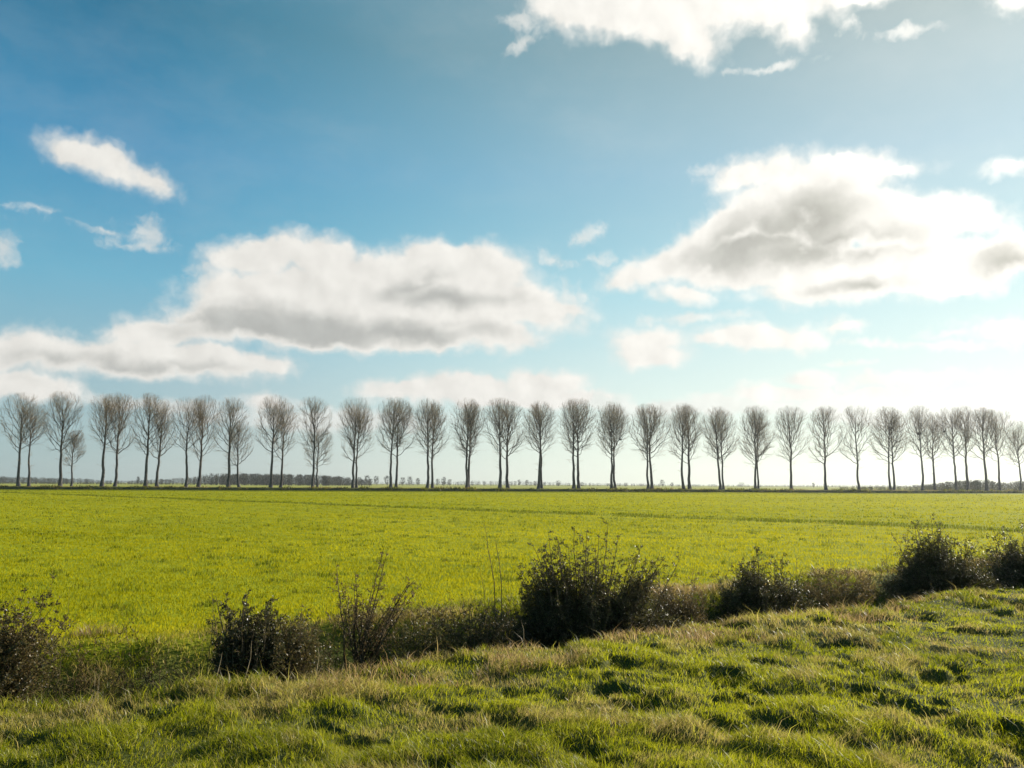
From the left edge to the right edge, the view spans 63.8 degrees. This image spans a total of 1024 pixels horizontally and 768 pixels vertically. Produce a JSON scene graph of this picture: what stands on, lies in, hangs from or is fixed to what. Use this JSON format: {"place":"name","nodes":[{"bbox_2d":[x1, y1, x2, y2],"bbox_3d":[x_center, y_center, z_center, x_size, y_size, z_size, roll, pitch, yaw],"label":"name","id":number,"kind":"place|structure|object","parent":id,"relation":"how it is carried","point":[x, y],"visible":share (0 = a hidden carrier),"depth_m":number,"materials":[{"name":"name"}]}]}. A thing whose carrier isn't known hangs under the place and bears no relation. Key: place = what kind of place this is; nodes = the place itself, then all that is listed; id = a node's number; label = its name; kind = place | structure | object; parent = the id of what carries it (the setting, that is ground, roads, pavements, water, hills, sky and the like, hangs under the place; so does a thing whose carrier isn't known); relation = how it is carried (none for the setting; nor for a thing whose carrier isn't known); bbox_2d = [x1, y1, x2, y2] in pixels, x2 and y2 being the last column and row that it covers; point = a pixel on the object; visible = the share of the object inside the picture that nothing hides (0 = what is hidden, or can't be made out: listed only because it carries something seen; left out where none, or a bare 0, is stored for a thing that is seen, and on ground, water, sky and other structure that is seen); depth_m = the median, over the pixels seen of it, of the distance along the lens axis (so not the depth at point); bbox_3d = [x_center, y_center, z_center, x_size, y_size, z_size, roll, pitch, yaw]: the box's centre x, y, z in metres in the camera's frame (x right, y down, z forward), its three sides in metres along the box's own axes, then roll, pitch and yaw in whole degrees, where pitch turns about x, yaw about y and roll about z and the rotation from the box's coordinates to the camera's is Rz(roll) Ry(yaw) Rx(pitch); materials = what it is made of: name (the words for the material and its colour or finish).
{"place":"outdoors","nodes":[
{"label":"outdoors","id":0,"kind":"place"},
{"bbox_2d":[0,482,1023,767],"bbox_3d":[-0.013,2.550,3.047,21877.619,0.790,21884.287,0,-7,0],"label":"ground","id":1,"kind":"structure","parent":0,"point":[174,654],"depth_m":10.94,"materials":[{"name":"green plant"}]},
{"bbox_2d":[0,574,79,706],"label":"bramble","id":2,"kind":"object","parent":1,"relation":"on","point":[17,656],"visible":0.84,"depth_m":7.45,"materials":[{"name":"green plant"}]},
{"bbox_2d":[55,602,68,698],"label":"dry stalk","id":3,"kind":"object","parent":1,"relation":"on","point":[62,650],"visible":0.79,"depth_m":8.68,"materials":[{"name":"brown plant"}]},
{"bbox_2d":[0,476,221,484],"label":"woodland","id":4,"kind":"object","parent":1,"relation":"on","point":[3,480],"visible":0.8,"depth_m":850.54,"materials":[{"name":"green plant"}]},
{"bbox_2d":[205,586,217,679],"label":"dry stalk","id":5,"kind":"object","parent":1,"relation":"on","point":[211,634],"visible":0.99,"depth_m":8.87,"materials":[{"name":"plant"}]},
{"bbox_2d":[203,589,294,685],"bbox_3d":[-2.976,2.956,9.240,1.423,1.277,0.880,-5,-9,39],"label":"bush","id":6,"kind":"object","parent":1,"relation":"on","point":[236,650],"visible":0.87,"depth_m":9.14,"materials":[{"name":"green plant"}]},
{"bbox_2d":[197,473,372,485],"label":"woodland","id":7,"kind":"object","parent":1,"relation":"on","point":[255,479],"visible":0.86,"depth_m":714.89,"materials":[{"name":"green plant"}]},
{"bbox_2d":[240,604,333,682],"bbox_3d":[-2.613,3.107,9.376,0.958,1.086,1.314,3,-8,-24],"label":"bush","id":8,"kind":"object","parent":1,"relation":"on","point":[297,653],"visible":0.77,"depth_m":9.23,"materials":[{"name":"green plant"}]},
{"bbox_2d":[327,551,420,669],"bbox_3d":[-1.745,2.922,10.482,1.112,1.593,0.771,0,-7,0],"label":"bush","id":9,"kind":"object","parent":1,"relation":"on","point":[364,642],"visible":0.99,"depth_m":10.38,"materials":[{"name":"green plant"}]},
{"bbox_2d":[370,617,474,661],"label":"bramble","id":10,"kind":"object","parent":1,"relation":"on","point":[426,637],"visible":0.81,"depth_m":10.58,"materials":[{"name":"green plant"}]},
{"bbox_2d":[424,603,525,653],"bbox_3d":[-0.507,3.407,11.147,1.434,0.899,0.875,0,-7,0],"label":"bramble","id":11,"kind":"object","parent":1,"relation":"on","point":[474,637],"visible":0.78,"depth_m":11.12,"materials":[{"name":"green plant"}]},
{"bbox_2d":[482,524,496,648],"bbox_3d":[-0.330,2.926,11.668,0.131,1.983,0.227,7,-10,-43],"label":"sapling","id":12,"kind":"object","parent":1,"relation":"on","point":[487,544],"visible":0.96,"depth_m":11.65,"materials":[{"name":"brown plant"}]},
{"bbox_2d":[494,542,501,638],"bbox_3d":[-0.204,3.049,11.719,0.153,1.738,0.180,6,-9,-37],"label":"sapling","id":13,"kind":"object","parent":1,"relation":"on","point":[501,586],"visible":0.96,"depth_m":11.68,"materials":[{"name":"brown plant"}]},
{"bbox_2d":[0,588,1023,767],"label":"grass","id":14,"kind":"structure","parent":1,"relation":"on","point":[713,760],"depth_m":6.58,"materials":[{"name":"green plant"}]},
{"bbox_2d":[0,489,1023,679],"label":"crop","id":15,"kind":"object","parent":1,"relation":"on","point":[277,564],"visible":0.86,"depth_m":27.20,"materials":[{"name":"green plant"}]},
{"bbox_2d":[484,518,688,648],"bbox_3d":[1.167,3.060,12.241,3.198,2.076,2.014,0,-7,0],"label":"bush","id":16,"kind":"object","parent":1,"relation":"on","point":[565,616],"visible":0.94,"depth_m":12.05,"materials":[{"name":"green plant"}]},
{"bbox_2d":[641,562,720,627],"bbox_3d":[2.678,3.594,13.202,1.775,1.506,1.254,2,-7,-16],"label":"bush","id":17,"kind":"object","parent":1,"relation":"on","point":[672,607],"visible":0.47,"depth_m":13.06,"materials":[{"name":"green plant"}]},
{"bbox_2d":[367,481,1010,487],"bbox_3d":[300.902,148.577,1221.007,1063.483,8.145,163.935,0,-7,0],"label":"woodland","id":18,"kind":"object","parent":1,"relation":"on","point":[532,484],"visible":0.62,"depth_m":1222.48,"materials":[{"name":"green plant"}]},
{"bbox_2d":[707,546,820,618],"bbox_3d":[4.346,3.633,14.225,1.998,1.598,1.612,0,-7,0],"label":"bush","id":19,"kind":"object","parent":1,"relation":"on","point":[759,592],"visible":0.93,"depth_m":14.08,"materials":[{"name":"green plant"}]},
{"bbox_2d":[793,561,887,609],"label":"bramble","id":20,"kind":"object","parent":1,"relation":"on","point":[857,592],"visible":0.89,"depth_m":15.35,"materials":[{"name":"green plant"}]},
{"bbox_2d":[840,479,1023,490],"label":"scrub","id":21,"kind":"object","parent":1,"relation":"on","point":[975,484],"visible":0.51,"depth_m":339.81,"materials":[{"name":"green plant"}]},
{"bbox_2d":[877,513,1015,600],"bbox_3d":[9.074,3.844,17.443,3.154,2.222,2.020,0,-7,0],"label":"bush","id":22,"kind":"object","parent":1,"relation":"on","point":[927,568],"visible":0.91,"depth_m":17.07,"materials":[{"name":"green plant"}]},
{"bbox_2d":[977,521,1023,587],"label":"bush","id":23,"kind":"object","parent":1,"relation":"on","point":[1010,569],"visible":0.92,"depth_m":18.90,"materials":[{"name":"green plant"}]},
{"bbox_2d":[0,549,1023,749],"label":"rank grass","id":24,"kind":"structure","parent":0,"point":[970,592],"depth_m":10.03,"materials":[{"name":"green plant"}]},
{"bbox_2d":[0,0,1023,486],"label":"sky","id":25,"kind":"structure","parent":0,"point":[734,206],"materials":[{"name":"blue"}]},
{"bbox_2d":[0,484,1023,492],"bbox_3d":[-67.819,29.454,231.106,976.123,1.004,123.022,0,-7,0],"label":"bank","id":26,"kind":"structure","parent":0,"point":[462,489],"depth_m":227.60,"materials":[{"name":"green plant"}]},
{"bbox_2d":[0,392,49,485],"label":"poplar tree","id":27,"kind":"object","parent":26,"relation":"on","point":[21,431],"visible":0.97,"depth_m":217.91,"materials":[{"name":"brown plant"}]},
{"bbox_2d":[15,405,50,485],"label":"poplar tree","id":28,"kind":"object","parent":26,"relation":"on","point":[29,446],"visible":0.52,"depth_m":226.15,"materials":[{"name":"brown plant"}]},
{"bbox_2d":[35,391,86,486],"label":"poplar tree","id":29,"kind":"object","parent":26,"relation":"on","point":[62,409],"visible":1,"depth_m":219.17,"materials":[{"name":"brown plant"}]},
{"bbox_2d":[62,430,86,485],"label":"poplar tree","id":30,"kind":"object","parent":26,"relation":"on","point":[74,448],"visible":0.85,"depth_m":226.30,"materials":[{"name":"brown plant"}]},
{"bbox_2d":[86,394,126,486],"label":"poplar tree","id":31,"kind":"object","parent":26,"relation":"on","point":[106,407],"visible":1,"depth_m":220.38,"materials":[{"name":"brown plant"}]},
{"bbox_2d":[97,393,137,486],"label":"poplar tree","id":32,"kind":"object","parent":26,"relation":"on","point":[117,449],"visible":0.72,"depth_m":228.66,"materials":[{"name":"brown plant"}]},
{"bbox_2d":[126,392,169,485],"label":"poplar tree","id":33,"kind":"object","parent":26,"relation":"on","point":[148,413],"visible":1,"depth_m":221.34,"materials":[{"name":"brown plant"}]},
{"bbox_2d":[140,399,176,485],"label":"poplar tree","id":34,"kind":"object","parent":26,"relation":"on","point":[159,453],"visible":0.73,"depth_m":229.48,"materials":[{"name":"brown plant"}]},
{"bbox_2d":[166,396,209,486],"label":"poplar tree","id":35,"kind":"object","parent":26,"relation":"on","point":[188,414],"visible":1,"depth_m":222.94,"materials":[{"name":"brown plant"}]},
{"bbox_2d":[188,394,223,486],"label":"poplar tree","id":36,"kind":"object","parent":26,"relation":"on","point":[200,453],"visible":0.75,"depth_m":231.09,"materials":[{"name":"brown plant"}]},
{"bbox_2d":[210,397,249,486],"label":"poplar tree","id":37,"kind":"object","parent":26,"relation":"on","point":[232,412],"visible":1,"depth_m":223.33,"materials":[{"name":"brown plant"}]},
{"bbox_2d":[223,419,254,486],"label":"poplar tree","id":38,"kind":"object","parent":26,"relation":"on","point":[237,448],"visible":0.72,"depth_m":230.89,"materials":[{"name":"brown plant"}]},
{"bbox_2d":[253,395,296,487],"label":"poplar tree","id":39,"kind":"object","parent":26,"relation":"on","point":[272,404],"visible":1,"depth_m":224.98,"materials":[{"name":"brown plant"}]},
{"bbox_2d":[267,402,298,487],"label":"poplar tree","id":40,"kind":"object","parent":26,"relation":"on","point":[282,448],"visible":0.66,"depth_m":232.71,"materials":[{"name":"brown plant"}]},
{"bbox_2d":[293,396,333,487],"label":"poplar tree","id":41,"kind":"object","parent":26,"relation":"on","point":[312,417],"visible":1,"depth_m":226.08,"materials":[{"name":"brown plant"}]},
{"bbox_2d":[302,428,334,486],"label":"poplar tree","id":42,"kind":"object","parent":26,"relation":"on","point":[323,445],"visible":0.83,"depth_m":233.48,"materials":[{"name":"brown plant"}]},
{"bbox_2d":[336,397,374,487],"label":"poplar tree","id":43,"kind":"object","parent":26,"relation":"on","point":[358,419],"visible":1,"depth_m":226.66,"materials":[{"name":"brown plant"}]},
{"bbox_2d":[341,403,376,487],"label":"poplar tree","id":44,"kind":"object","parent":26,"relation":"on","point":[356,481],"visible":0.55,"depth_m":234.68,"materials":[{"name":"brown plant"}]},
{"bbox_2d":[375,397,415,487],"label":"poplar tree","id":45,"kind":"object","parent":26,"relation":"on","point":[394,409],"visible":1,"depth_m":228.30,"materials":[{"name":"brown plant"}]},
{"bbox_2d":[381,400,416,486],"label":"poplar tree","id":46,"kind":"object","parent":26,"relation":"on","point":[396,476],"visible":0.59,"depth_m":236.15,"materials":[{"name":"brown plant"}]},
{"bbox_2d":[410,398,446,487],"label":"poplar tree","id":47,"kind":"object","parent":26,"relation":"on","point":[429,414],"visible":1,"depth_m":229.24,"materials":[{"name":"brown plant"}]},
{"bbox_2d":[411,403,449,487],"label":"poplar tree","id":48,"kind":"object","parent":26,"relation":"on","point":[433,455],"visible":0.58,"depth_m":237.38,"materials":[{"name":"brown plant"}]},
{"bbox_2d":[448,398,485,487],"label":"poplar tree","id":49,"kind":"object","parent":26,"relation":"on","point":[468,420],"visible":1,"depth_m":230.31,"materials":[{"name":"brown plant"}]},
{"bbox_2d":[456,405,485,487],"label":"poplar tree","id":50,"kind":"object","parent":26,"relation":"on","point":[470,446],"visible":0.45,"depth_m":238.12,"materials":[{"name":"brown plant"}]},
{"bbox_2d":[480,397,517,487],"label":"poplar tree","id":51,"kind":"object","parent":26,"relation":"on","point":[498,407],"visible":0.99,"depth_m":231.26,"materials":[{"name":"brown plant"}]},
{"bbox_2d":[491,401,526,487],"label":"poplar tree","id":52,"kind":"object","parent":26,"relation":"on","point":[507,455],"visible":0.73,"depth_m":239.87,"materials":[{"name":"brown plant"}]},
{"bbox_2d":[521,401,558,488],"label":"poplar tree","id":53,"kind":"object","parent":26,"relation":"on","point":[538,415],"visible":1,"depth_m":232.29,"materials":[{"name":"brown plant"}]},
{"bbox_2d":[524,403,557,487],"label":"poplar tree","id":54,"kind":"object","parent":26,"relation":"on","point":[541,484],"visible":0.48,"depth_m":239.66,"materials":[{"name":"brown plant"}]},
{"bbox_2d":[555,398,591,488],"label":"poplar tree","id":55,"kind":"object","parent":26,"relation":"on","point":[573,417],"visible":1,"depth_m":233.73,"materials":[{"name":"brown plant"}]},
{"bbox_2d":[562,400,597,488],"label":"poplar tree","id":56,"kind":"object","parent":26,"relation":"on","point":[577,456],"visible":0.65,"depth_m":241.49,"materials":[{"name":"brown plant"}]},
{"bbox_2d":[593,401,629,488],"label":"poplar tree","id":57,"kind":"object","parent":26,"relation":"on","point":[613,420],"visible":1,"depth_m":234.29,"materials":[{"name":"brown plant"}]},
{"bbox_2d":[595,403,631,488],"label":"poplar tree","id":58,"kind":"object","parent":26,"relation":"on","point":[613,459],"visible":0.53,"depth_m":242.73,"materials":[{"name":"brown plant"}]},
{"bbox_2d":[627,405,667,488],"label":"poplar tree","id":59,"kind":"object","parent":26,"relation":"on","point":[644,421],"visible":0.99,"depth_m":235.48,"materials":[{"name":"brown plant"}]},
{"bbox_2d":[636,405,673,488],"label":"poplar tree","id":60,"kind":"object","parent":26,"relation":"on","point":[651,475],"visible":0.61,"depth_m":243.20,"materials":[{"name":"brown plant"}]},
{"bbox_2d":[666,404,702,488],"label":"poplar tree","id":61,"kind":"object","parent":26,"relation":"on","point":[679,421],"visible":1,"depth_m":236.40,"materials":[{"name":"brown plant"}]},
{"bbox_2d":[668,404,705,488],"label":"poplar tree","id":62,"kind":"object","parent":26,"relation":"on","point":[689,472],"visible":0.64,"depth_m":245.37,"materials":[{"name":"brown plant"}]},
{"bbox_2d":[698,406,733,489],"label":"poplar tree","id":63,"kind":"object","parent":26,"relation":"on","point":[719,430],"visible":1,"depth_m":237.79,"materials":[{"name":"brown plant"}]},
{"bbox_2d":[704,409,738,488],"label":"poplar tree","id":64,"kind":"object","parent":26,"relation":"on","point":[721,452],"visible":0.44,"depth_m":246.52,"materials":[{"name":"brown plant"}]},
{"bbox_2d":[740,412,773,489],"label":"poplar tree","id":65,"kind":"object","parent":26,"relation":"on","point":[758,486],"visible":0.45,"depth_m":246.88,"materials":[{"name":"brown plant"}]},
{"bbox_2d":[737,406,778,489],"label":"poplar tree","id":66,"kind":"object","parent":26,"relation":"on","point":[752,414],"visible":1,"depth_m":239.02,"materials":[{"name":"brown plant"}]},
{"bbox_2d":[772,405,815,489],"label":"poplar tree","id":67,"kind":"object","parent":26,"relation":"on","point":[794,424],"visible":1,"depth_m":239.53,"materials":[{"name":"brown plant"}]},
{"bbox_2d":[807,407,850,489],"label":"poplar tree","id":68,"kind":"object","parent":26,"relation":"on","point":[823,417],"visible":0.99,"depth_m":241.13,"materials":[{"name":"brown plant"}]},
{"bbox_2d":[838,405,879,489],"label":"poplar tree","id":69,"kind":"object","parent":26,"relation":"on","point":[855,441],"visible":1,"depth_m":241.71,"materials":[{"name":"brown plant"}]},
{"bbox_2d":[867,406,905,489],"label":"poplar tree","id":70,"kind":"object","parent":26,"relation":"on","point":[892,416],"visible":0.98,"depth_m":243.48,"materials":[{"name":"brown plant"}]},
{"bbox_2d":[871,409,913,489],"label":"poplar tree","id":71,"kind":"object","parent":26,"relation":"on","point":[892,455],"visible":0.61,"depth_m":251.39,"materials":[{"name":"brown plant"}]},
{"bbox_2d":[903,406,940,489],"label":"poplar tree","id":72,"kind":"object","parent":26,"relation":"on","point":[915,419],"visible":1,"depth_m":244.00,"materials":[{"name":"brown plant"}]},
{"bbox_2d":[916,413,948,489],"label":"poplar tree","id":73,"kind":"object","parent":26,"relation":"on","point":[932,458],"visible":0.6,"depth_m":252.51,"materials":[{"name":"brown plant"}]},
{"bbox_2d":[932,407,971,490],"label":"poplar tree","id":74,"kind":"object","parent":26,"relation":"on","point":[951,433],"visible":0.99,"depth_m":244.99,"materials":[{"name":"brown plant"}]},
{"bbox_2d":[947,405,981,489],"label":"poplar tree","id":75,"kind":"object","parent":26,"relation":"on","point":[966,466],"visible":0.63,"depth_m":253.64,"materials":[{"name":"brown plant"}]},
{"bbox_2d":[965,407,1003,490],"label":"poplar tree","id":76,"kind":"object","parent":26,"relation":"on","point":[979,420],"visible":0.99,"depth_m":246.08,"materials":[{"name":"brown plant"}]},
{"bbox_2d":[978,409,1015,490],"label":"poplar tree","id":77,"kind":"object","parent":26,"relation":"on","point":[998,457],"visible":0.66,"depth_m":254.91,"materials":[{"name":"brown plant"}]},
{"bbox_2d":[998,421,1023,490],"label":"poplar tree","id":78,"kind":"object","parent":26,"relation":"on","point":[1017,448],"visible":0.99,"depth_m":247.11,"materials":[{"name":"brown plant"}]}
]}

